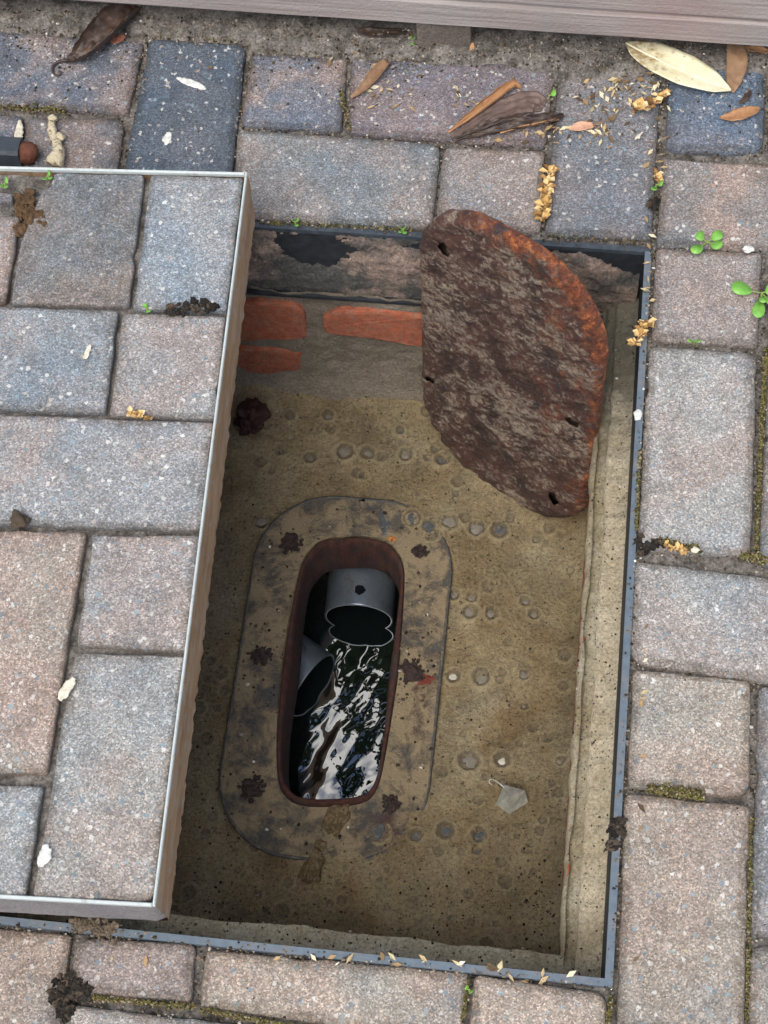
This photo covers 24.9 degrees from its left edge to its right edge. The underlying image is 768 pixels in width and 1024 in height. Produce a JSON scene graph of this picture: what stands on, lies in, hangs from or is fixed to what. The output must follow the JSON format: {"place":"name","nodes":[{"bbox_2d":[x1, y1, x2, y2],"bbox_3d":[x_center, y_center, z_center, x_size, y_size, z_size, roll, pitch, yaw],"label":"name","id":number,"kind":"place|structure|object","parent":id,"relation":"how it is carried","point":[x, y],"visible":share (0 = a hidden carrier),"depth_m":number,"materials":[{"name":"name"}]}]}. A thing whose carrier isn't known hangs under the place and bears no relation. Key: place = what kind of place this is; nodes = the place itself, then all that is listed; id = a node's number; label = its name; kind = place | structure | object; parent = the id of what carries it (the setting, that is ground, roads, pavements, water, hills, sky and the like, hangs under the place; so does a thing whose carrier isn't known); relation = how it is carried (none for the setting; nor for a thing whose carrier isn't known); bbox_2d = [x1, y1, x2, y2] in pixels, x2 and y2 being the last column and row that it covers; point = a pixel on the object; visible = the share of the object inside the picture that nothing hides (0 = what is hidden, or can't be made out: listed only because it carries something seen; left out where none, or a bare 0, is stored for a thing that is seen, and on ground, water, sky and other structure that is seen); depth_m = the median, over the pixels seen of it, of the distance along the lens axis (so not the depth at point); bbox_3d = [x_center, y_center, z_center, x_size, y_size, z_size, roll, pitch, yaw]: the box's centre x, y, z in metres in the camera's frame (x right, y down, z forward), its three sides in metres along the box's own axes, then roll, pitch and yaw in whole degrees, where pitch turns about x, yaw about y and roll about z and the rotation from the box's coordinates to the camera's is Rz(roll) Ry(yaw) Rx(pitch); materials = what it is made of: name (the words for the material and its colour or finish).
{"place":"outdoors","nodes":[
{"label":"outdoors","id":0,"kind":"place"},
{"bbox_2d":[171,384,586,954],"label":"pit floor","id":1,"kind":"structure","parent":0,"point":[523,753],"depth_m":1.70,"materials":[{"name":"beige concrete"}]},
{"bbox_2d":[233,398,271,435],"bbox_3d":[-0.142,-0.102,1.833,0.040,0.042,0.046,-27,65,-10],"label":"rust lump","id":2,"kind":"object","parent":1,"relation":"on","point":[253,415],"visible":1,"depth_m":1.82,"materials":[{"name":"brown metal"}]},
{"bbox_2d":[298,849,324,883],"bbox_3d":[-0.067,0.330,1.617,0.024,0.014,0.034,5,64,5],"label":"mud lump","id":3,"kind":"object","parent":1,"relation":"on","point":[310,870],"visible":1,"depth_m":1.61,"materials":[{"name":"brown soil"}]},
{"bbox_2d":[0,286,638,977],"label":"brick chamber","id":4,"kind":"object","parent":1,"relation":"on","point":[332,350],"visible":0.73,"depth_m":1.55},
{"bbox_2d":[0,222,651,989],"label":"manhole frame","id":5,"kind":"object","parent":4,"relation":"on","point":[336,260],"visible":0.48,"depth_m":1.61,"materials":[{"name":"paint"}]},
{"bbox_2d":[67,917,123,945],"bbox_3d":[-0.222,0.320,1.336,0.044,0.006,0.022,19,66,12],"label":"soil clod","id":6,"kind":"object","parent":5,"relation":"on","point":[91,925],"visible":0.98,"depth_m":1.33,"materials":[{"name":"brown soil"}]},
{"bbox_2d":[398,226,406,233],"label":"seedling","id":7,"kind":"object","parent":5,"relation":"on","point":[402,231],"visible":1,"depth_m":1.61,"materials":[{"name":"green plant"}]},
{"bbox_2d":[604,816,627,851],"bbox_3d":[0.180,0.250,1.349,0.018,0.008,0.030,5,64,5],"label":"soil clod","id":8,"kind":"object","parent":5,"relation":"on","point":[616,828],"visible":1,"depth_m":1.35,"materials":[{"name":"brown soil"}]},
{"bbox_2d":[633,409,642,420],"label":"pebble","id":9,"kind":"object","parent":5,"relation":"on","point":[637,413],"visible":1,"depth_m":1.51,"materials":[{"name":"white stone"}]},
{"bbox_2d":[627,317,656,345],"bbox_3d":[0.228,-0.161,1.542,0.016,0.007,0.035,28,68,16],"label":"dried catkin","id":10,"kind":"object","parent":5,"relation":"on","point":[639,332],"visible":1,"depth_m":1.54,"materials":[{"name":"yellow plant"}]},
{"bbox_2d":[16,313,635,975],"bbox_3d":[-0.027,0.115,1.621,0.481,0.203,0.660,5,64,5],"label":"silt grit","id":11,"kind":"object","parent":1,"relation":"on","point":[414,733],"visible":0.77,"depth_m":1.63,"materials":[{"name":"brown sand"}]},
{"bbox_2d":[219,496,451,860],"bbox_3d":[-0.044,0.166,1.728,0.204,0.063,0.383,5,64,5],"label":"rodding plate","id":12,"kind":"object","parent":1,"relation":"attached to","point":[249,794],"visible":1,"depth_m":1.71,"materials":[{"name":"metal"}]},
{"bbox_2d":[314,840,326,849],"bbox_3d":[-0.059,0.312,1.629,0.012,0.006,0.011,5,64,5],"label":"mud lump","id":13,"kind":"object","parent":12,"relation":"on","point":[320,844],"visible":1,"depth_m":1.63,"materials":[{"name":"brown soil"}]},
{"bbox_2d":[378,510,392,535],"bbox_3d":[0.000,0.012,1.776,0.012,0.003,0.033,-23,65,-8],"label":"slate shard","id":14,"kind":"object","parent":12,"relation":"on","point":[383,519],"visible":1,"depth_m":1.77,"materials":[{"name":"stone"}]},
{"bbox_2d":[416,674,434,684],"bbox_3d":[0.038,0.164,1.698,0.023,0.004,0.013,5,64,5],"label":"rust flake","id":15,"kind":"object","parent":12,"relation":"on","point":[428,679],"visible":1,"depth_m":1.70,"materials":[{"name":"red metal"}]},
{"bbox_2d":[321,804,350,836],"bbox_3d":[-0.045,0.290,1.642,0.024,0.014,0.036,23,67,14],"label":"mud lump","id":16,"kind":"object","parent":1,"relation":"on","point":[335,819],"visible":1,"depth_m":1.64,"materials":[{"name":"brown soil"}]},
{"bbox_2d":[194,396,576,949],"bbox_3d":[-0.018,0.142,1.715,0.412,0.017,0.589,5,64,5],"label":"dark grit","id":17,"kind":"object","parent":1,"relation":"on","point":[428,888],"visible":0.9,"depth_m":1.61,"materials":[{"name":"gravel"}]},
{"bbox_2d":[388,536,395,543],"bbox_3d":[0.009,0.028,1.768,0.010,0.005,0.010,5,64,5],"label":"rust crumb","id":18,"kind":"object","parent":1,"relation":"on","point":[391,537],"visible":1,"depth_m":1.77,"materials":[{"name":"orange metal"}]},
{"bbox_2d":[488,779,527,813],"bbox_3d":[0.114,0.266,1.629,0.041,0.031,0.023,17,66,11],"label":"plastic scrap","id":19,"kind":"object","parent":1,"relation":"on","point":[511,799],"visible":1,"depth_m":1.63,"materials":[{"name":"white plastic"}]},
{"bbox_2d":[419,209,608,517],"bbox_3d":[0.117,-0.129,1.645,0.228,0.375,0.061,36,71,19],"label":"access cover","id":20,"kind":"object","parent":1,"relation":"on","point":[515,349],"visible":1,"depth_m":1.61,"materials":[{"name":"metal"}]},
{"bbox_2d":[0,0,767,1023],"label":"paving","id":21,"kind":"structure","parent":0,"point":[686,864],"depth_m":1.56,"materials":[{"name":"grey brick"}]},
{"bbox_2d":[14,120,23,136],"bbox_3d":[-0.352,-0.366,1.678,0.009,0.005,0.030,5,64,5],"label":"wood chip","id":22,"kind":"object","parent":21,"relation":"on","point":[19,131],"visible":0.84,"depth_m":1.68,"materials":[{"name":"beige wood"}]},
{"bbox_2d":[0,136,38,166],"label":"steel bar","id":23,"kind":"object","parent":21,"relation":"on","point":[17,152],"visible":1,"depth_m":1.65,"materials":[{"name":"grey metal"}]},
{"bbox_2d":[44,114,65,167],"bbox_3d":[-0.315,-0.356,1.670,0.020,0.019,0.065,-2,63,2],"label":"bleached root","id":24,"kind":"object","parent":21,"relation":"on","point":[55,157],"visible":0.99,"depth_m":1.66,"materials":[{"name":"beige wood"}]},
{"bbox_2d":[46,971,93,1021],"bbox_3d":[-0.241,0.366,1.313,0.033,0.008,0.036,28,68,16],"label":"soil clod","id":25,"kind":"object","parent":21,"relation":"on","point":[70,986],"visible":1,"depth_m":1.31,"materials":[{"name":"brown soil"}]},
{"bbox_2d":[51,3,141,76],"bbox_3d":[-0.283,-0.469,1.716,0.112,0.027,0.030,-42,69,-16],"label":"curled leaf","id":26,"kind":"object","parent":21,"relation":"on","point":[106,24],"visible":0.98,"depth_m":1.72,"materials":[{"name":"brown plant"}]},
{"bbox_2d":[109,34,125,43],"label":"fallen leaf","id":27,"kind":"object","parent":21,"relation":"on","point":[115,39],"visible":0.85,"depth_m":1.73,"materials":[{"name":"brown plant"}]},
{"bbox_2d":[0,166,254,920],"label":"paved lid","id":28,"kind":"object","parent":21,"relation":"on","point":[106,558],"visible":1,"depth_m":1.40,"materials":[{"name":"brick"}]},
{"bbox_2d":[0,177,8,187],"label":"seedling","id":29,"kind":"object","parent":28,"relation":"on","point":[3,185],"visible":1,"depth_m":1.55,"materials":[{"name":"green plant"}]},
{"bbox_2d":[10,509,30,529],"bbox_3d":[-0.292,0.007,1.393,0.016,0.014,0.015,17,66,11],"label":"soil clod","id":30,"kind":"object","parent":28,"relation":"on","point":[18,520],"visible":1,"depth_m":1.39,"materials":[{"name":"brown soil"}]},
{"bbox_2d":[12,188,46,236],"bbox_3d":[-0.318,-0.265,1.537,0.034,0.010,0.048,-20,64,-7],"label":"soil clod","id":31,"kind":"object","parent":28,"relation":"on","point":[29,214],"visible":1,"depth_m":1.53,"materials":[{"name":"brown soil"}]},
{"bbox_2d":[37,844,51,866],"bbox_3d":[-0.248,0.251,1.269,0.010,0.003,0.017,5,64,5],"label":"wood chip","id":32,"kind":"object","parent":28,"relation":"on","point":[44,857],"visible":1,"depth_m":1.27,"materials":[{"name":"white wood"}]},
{"bbox_2d":[42,170,52,180],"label":"seedling","id":33,"kind":"object","parent":28,"relation":"on","point":[48,177],"visible":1,"depth_m":1.55,"materials":[{"name":"green plant"}]},
{"bbox_2d":[58,677,75,700],"bbox_3d":[-0.242,0.135,1.327,0.009,0.003,0.021,26,68,15],"label":"wood chip","id":34,"kind":"object","parent":28,"relation":"on","point":[66,688],"visible":1,"depth_m":1.33,"materials":[{"name":"beige wood"}]},
{"bbox_2d":[83,345,90,358],"bbox_3d":[-0.250,-0.135,1.462,0.006,0.001,0.014,5,64,5],"label":"wood chip","id":35,"kind":"object","parent":28,"relation":"on","point":[86,352],"visible":1,"depth_m":1.46,"materials":[{"name":"beige wood"}]},
{"bbox_2d":[126,406,152,419],"bbox_3d":[-0.201,-0.080,1.431,0.023,0.006,0.010,13,65,9],"label":"dried catkin","id":36,"kind":"object","parent":28,"relation":"on","point":[136,414],"visible":1,"depth_m":1.43,"materials":[{"name":"yellow plant"}]},
{"bbox_2d":[142,303,150,313],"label":"seedling","id":37,"kind":"object","parent":28,"relation":"on","point":[145,305],"visible":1,"depth_m":1.48,"materials":[{"name":"green plant"}]},
{"bbox_2d":[163,296,219,316],"bbox_3d":[-0.163,-0.174,1.479,0.048,0.008,0.021,5,64,5],"label":"soil clod","id":38,"kind":"object","parent":28,"relation":"on","point":[207,304],"visible":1,"depth_m":1.48,"materials":[{"name":"brown soil"}]},
{"bbox_2d":[162,132,171,144],"bbox_3d":[-0.209,-0.359,1.672,0.009,0.002,0.016,5,64,5],"label":"bird dropping","id":39,"kind":"object","parent":21,"relation":"on","point":[166,138],"visible":1,"depth_m":1.67,"materials":[{"name":"white"}]},
{"bbox_2d":[176,77,205,89],"bbox_3d":[-0.189,-0.420,1.701,0.034,0.002,0.009,22,67,13],"label":"bird dropping","id":40,"kind":"object","parent":21,"relation":"on","point":[190,82],"visible":1,"depth_m":1.70,"materials":[{"name":"white"}]},
{"bbox_2d":[350,58,390,98],"bbox_3d":[-0.012,-0.420,1.686,0.012,0.009,0.056,34,70,18],"label":"curled leaf","id":41,"kind":"object","parent":21,"relation":"on","point":[375,72],"visible":1,"depth_m":1.69,"materials":[{"name":"brown plant"}]},
{"bbox_2d":[357,27,408,37],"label":"fallen leaf","id":42,"kind":"object","parent":21,"relation":"on","point":[367,31],"visible":1,"depth_m":1.71,"materials":[{"name":"brown plant"}]},
{"bbox_2d":[0,27,767,1023],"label":"moss","id":43,"kind":"object","parent":21,"relation":"on","point":[680,791],"visible":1,"depth_m":1.36,"materials":[{"name":"green plant"}]},
{"bbox_2d":[691,546,699,552],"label":"pebble","id":44,"kind":"object","parent":43,"relation":"on","point":[694,549],"visible":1,"depth_m":1.45,"materials":[{"name":"stone"}]},
{"bbox_2d":[0,8,767,1023],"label":"joint grit","id":45,"kind":"object","parent":21,"relation":"on","point":[224,38],"visible":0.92,"depth_m":1.67,"materials":[{"name":"sand"}]},
{"bbox_2d":[111,37,688,983],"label":"leaf litter","id":46,"kind":"object","parent":21,"relation":"on","point":[497,139],"visible":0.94,"depth_m":1.65,"materials":[{"name":"beige plant"}]},
{"bbox_2d":[75,0,767,47],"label":"deck step","id":47,"kind":"object","parent":21,"relation":"on","point":[736,22],"visible":0.99,"depth_m":1.64,"materials":[{"name":"wood"}]},
{"bbox_2d":[465,985,472,993],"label":"seedling","id":48,"kind":"object","parent":21,"relation":"on","point":[468,989],"visible":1,"depth_m":1.30,"materials":[{"name":"green plant"}]},
{"bbox_2d":[448,80,521,132],"bbox_3d":[0.095,-0.389,1.663,0.088,0.011,0.010,-35,67,-14],"label":"curled leaf","id":49,"kind":"object","parent":21,"relation":"on","point":[499,92],"visible":1,"depth_m":1.66,"materials":[{"name":"brown plant"}]},
{"bbox_2d":[456,112,530,138],"bbox_3d":[0.104,-0.369,1.652,0.077,0.010,0.008,-16,64,-5],"label":"curled leaf","id":50,"kind":"object","parent":21,"relation":"on","point":[477,127],"visible":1,"depth_m":1.65,"materials":[{"name":"brown plant"}]},
{"bbox_2d":[451,91,546,137],"bbox_3d":[0.108,-0.382,1.664,0.100,0.007,0.028,-19,64,-6],"label":"fallen leaf","id":51,"kind":"object","parent":21,"relation":"on","point":[524,101],"visible":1,"depth_m":1.67,"materials":[{"name":"brown plant"}]},
{"bbox_2d":[452,112,564,140],"bbox_3d":[0.119,-0.366,1.650,0.111,0.014,0.013,-11,64,-3],"label":"curled leaf","id":52,"kind":"object","parent":21,"relation":"on","point":[527,120],"visible":1,"depth_m":1.65,"materials":[{"name":"brown plant"}]},
{"bbox_2d":[533,164,559,221],"bbox_3d":[0.150,-0.297,1.616,0.020,0.009,0.065,9,64,7],"label":"dried catkin","id":53,"kind":"object","parent":21,"relation":"on","point":[546,199],"visible":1,"depth_m":1.61,"materials":[{"name":"yellow plant"}]},
{"bbox_2d":[548,89,555,97],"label":"seedling","id":54,"kind":"object","parent":21,"relation":"on","point":[553,92],"visible":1,"depth_m":1.67,"materials":[{"name":"green plant"}]},
{"bbox_2d":[569,121,593,130],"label":"fallen leaf","id":55,"kind":"object","parent":21,"relation":"on","point":[581,125],"visible":1,"depth_m":1.65,"materials":[{"name":"plant"}]},
{"bbox_2d":[633,531,663,556],"bbox_3d":[0.223,0.028,1.457,0.028,0.008,0.023,5,64,5],"label":"soil clod","id":56,"kind":"object","parent":21,"relation":"on","point":[645,548],"visible":1,"depth_m":1.46,"materials":[{"name":"brown soil"}]},
{"bbox_2d":[628,88,670,111],"bbox_3d":[0.256,-0.391,1.656,0.044,0.010,0.023,-16,64,-5],"label":"dried catkin","id":57,"kind":"object","parent":21,"relation":"on","point":[639,104],"visible":1,"depth_m":1.66,"materials":[{"name":"yellow plant"}]},
{"bbox_2d":[645,195,660,211],"bbox_3d":[0.250,-0.287,1.613,0.012,0.007,0.019,20,66,13],"label":"soil clod","id":58,"kind":"object","parent":21,"relation":"on","point":[652,203],"visible":1,"depth_m":1.61,"materials":[{"name":"brown soil"}]},
{"bbox_2d":[651,180,662,191],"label":"seedling","id":59,"kind":"object","parent":21,"relation":"on","point":[659,184],"visible":1,"depth_m":1.61,"materials":[{"name":"green plant"}]},
{"bbox_2d":[653,167,663,183],"bbox_3d":[0.256,-0.314,1.621,0.010,0.007,0.020,5,64,5],"label":"dried catkin","id":60,"kind":"object","parent":21,"relation":"on","point":[658,177],"visible":1,"depth_m":1.62,"materials":[{"name":"yellow plant"}]},
{"bbox_2d":[664,540,689,554],"bbox_3d":[0.244,0.030,1.451,0.022,0.006,0.011,26,68,15],"label":"dried catkin","id":61,"kind":"object","parent":21,"relation":"on","point":[684,550],"visible":1,"depth_m":1.45,"materials":[{"name":"yellow plant"}]},
{"bbox_2d":[625,41,730,91],"bbox_3d":[0.279,-0.425,1.667,0.114,0.012,0.037,30,69,17],"label":"fallen leaf","id":62,"kind":"object","parent":21,"relation":"on","point":[675,65],"visible":1,"depth_m":1.66,"materials":[{"name":"beige plant"}]},
{"bbox_2d":[688,339,700,346],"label":"seedling","id":63,"kind":"object","parent":21,"relation":"on","point":[694,340],"visible":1,"depth_m":1.54,"materials":[{"name":"green plant"}]},
{"bbox_2d":[690,230,722,253],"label":"seedling","id":64,"kind":"object","parent":21,"relation":"on","point":[715,237],"visible":1,"depth_m":1.58,"materials":[{"name":"green plant"}]},
{"bbox_2d":[726,44,747,92],"bbox_3d":[0.338,-0.427,1.668,0.020,0.011,0.054,5,64,5],"label":"fallen leaf","id":65,"kind":"object","parent":21,"relation":"on","point":[737,62],"visible":0.95,"depth_m":1.67,"materials":[{"name":"brown plant"}]},
{"bbox_2d":[720,106,760,120],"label":"fallen leaf","id":66,"kind":"object","parent":21,"relation":"on","point":[741,113],"visible":1,"depth_m":1.65,"materials":[{"name":"brown plant"}]},
{"bbox_2d":[739,90,751,103],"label":"twig","id":67,"kind":"object","parent":21,"relation":"on","point":[748,94],"visible":1,"depth_m":1.66,"materials":[{"name":"brown plant"}]},
{"bbox_2d":[742,245,754,252],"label":"pebble","id":68,"kind":"object","parent":21,"relation":"on","point":[747,249],"visible":1,"depth_m":1.58,"materials":[{"name":"white stone"}]},
{"bbox_2d":[731,281,767,317],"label":"seedling","id":69,"kind":"object","parent":21,"relation":"on","point":[743,288],"visible":1,"depth_m":1.56,"materials":[{"name":"green plant"}]},
{"bbox_2d":[744,45,767,52],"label":"fallen leaf","id":70,"kind":"object","parent":21,"relation":"on","point":[760,49],"visible":0.98,"depth_m":1.68,"materials":[{"name":"brown plant"}]},
{"bbox_3d":[-0.041,0.200,1.796,0.240,0.168,0.440,5,64,5],"label":"drain channel","id":71,"kind":"object","parent":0,"visible":0},
{"bbox_2d":[298,634,333,688],"bbox_3d":[-0.100,0.166,1.838,0.062,0.077,0.076,33,70,17],"label":"drain pipe","id":72,"kind":"object","parent":71,"relation":"in","point":[314,654],"visible":0.26,"depth_m":1.81,"materials":[{"name":"grey plastic"}]},
{"bbox_2d":[289,572,398,798],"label":"water","id":73,"kind":"structure","parent":71,"relation":"in","point":[337,735],"depth_m":1.82,"materials":[{"name":"black liquid"}]},
{"bbox_2d":[324,568,395,627],"bbox_3d":[-0.023,0.069,1.862,0.076,0.075,0.103,5,64,5],"label":"drain pipe","id":74,"kind":"object","parent":71,"relation":"in","point":[372,588],"visible":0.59,"depth_m":1.82,"materials":[{"name":"grey plastic"}]}
]}

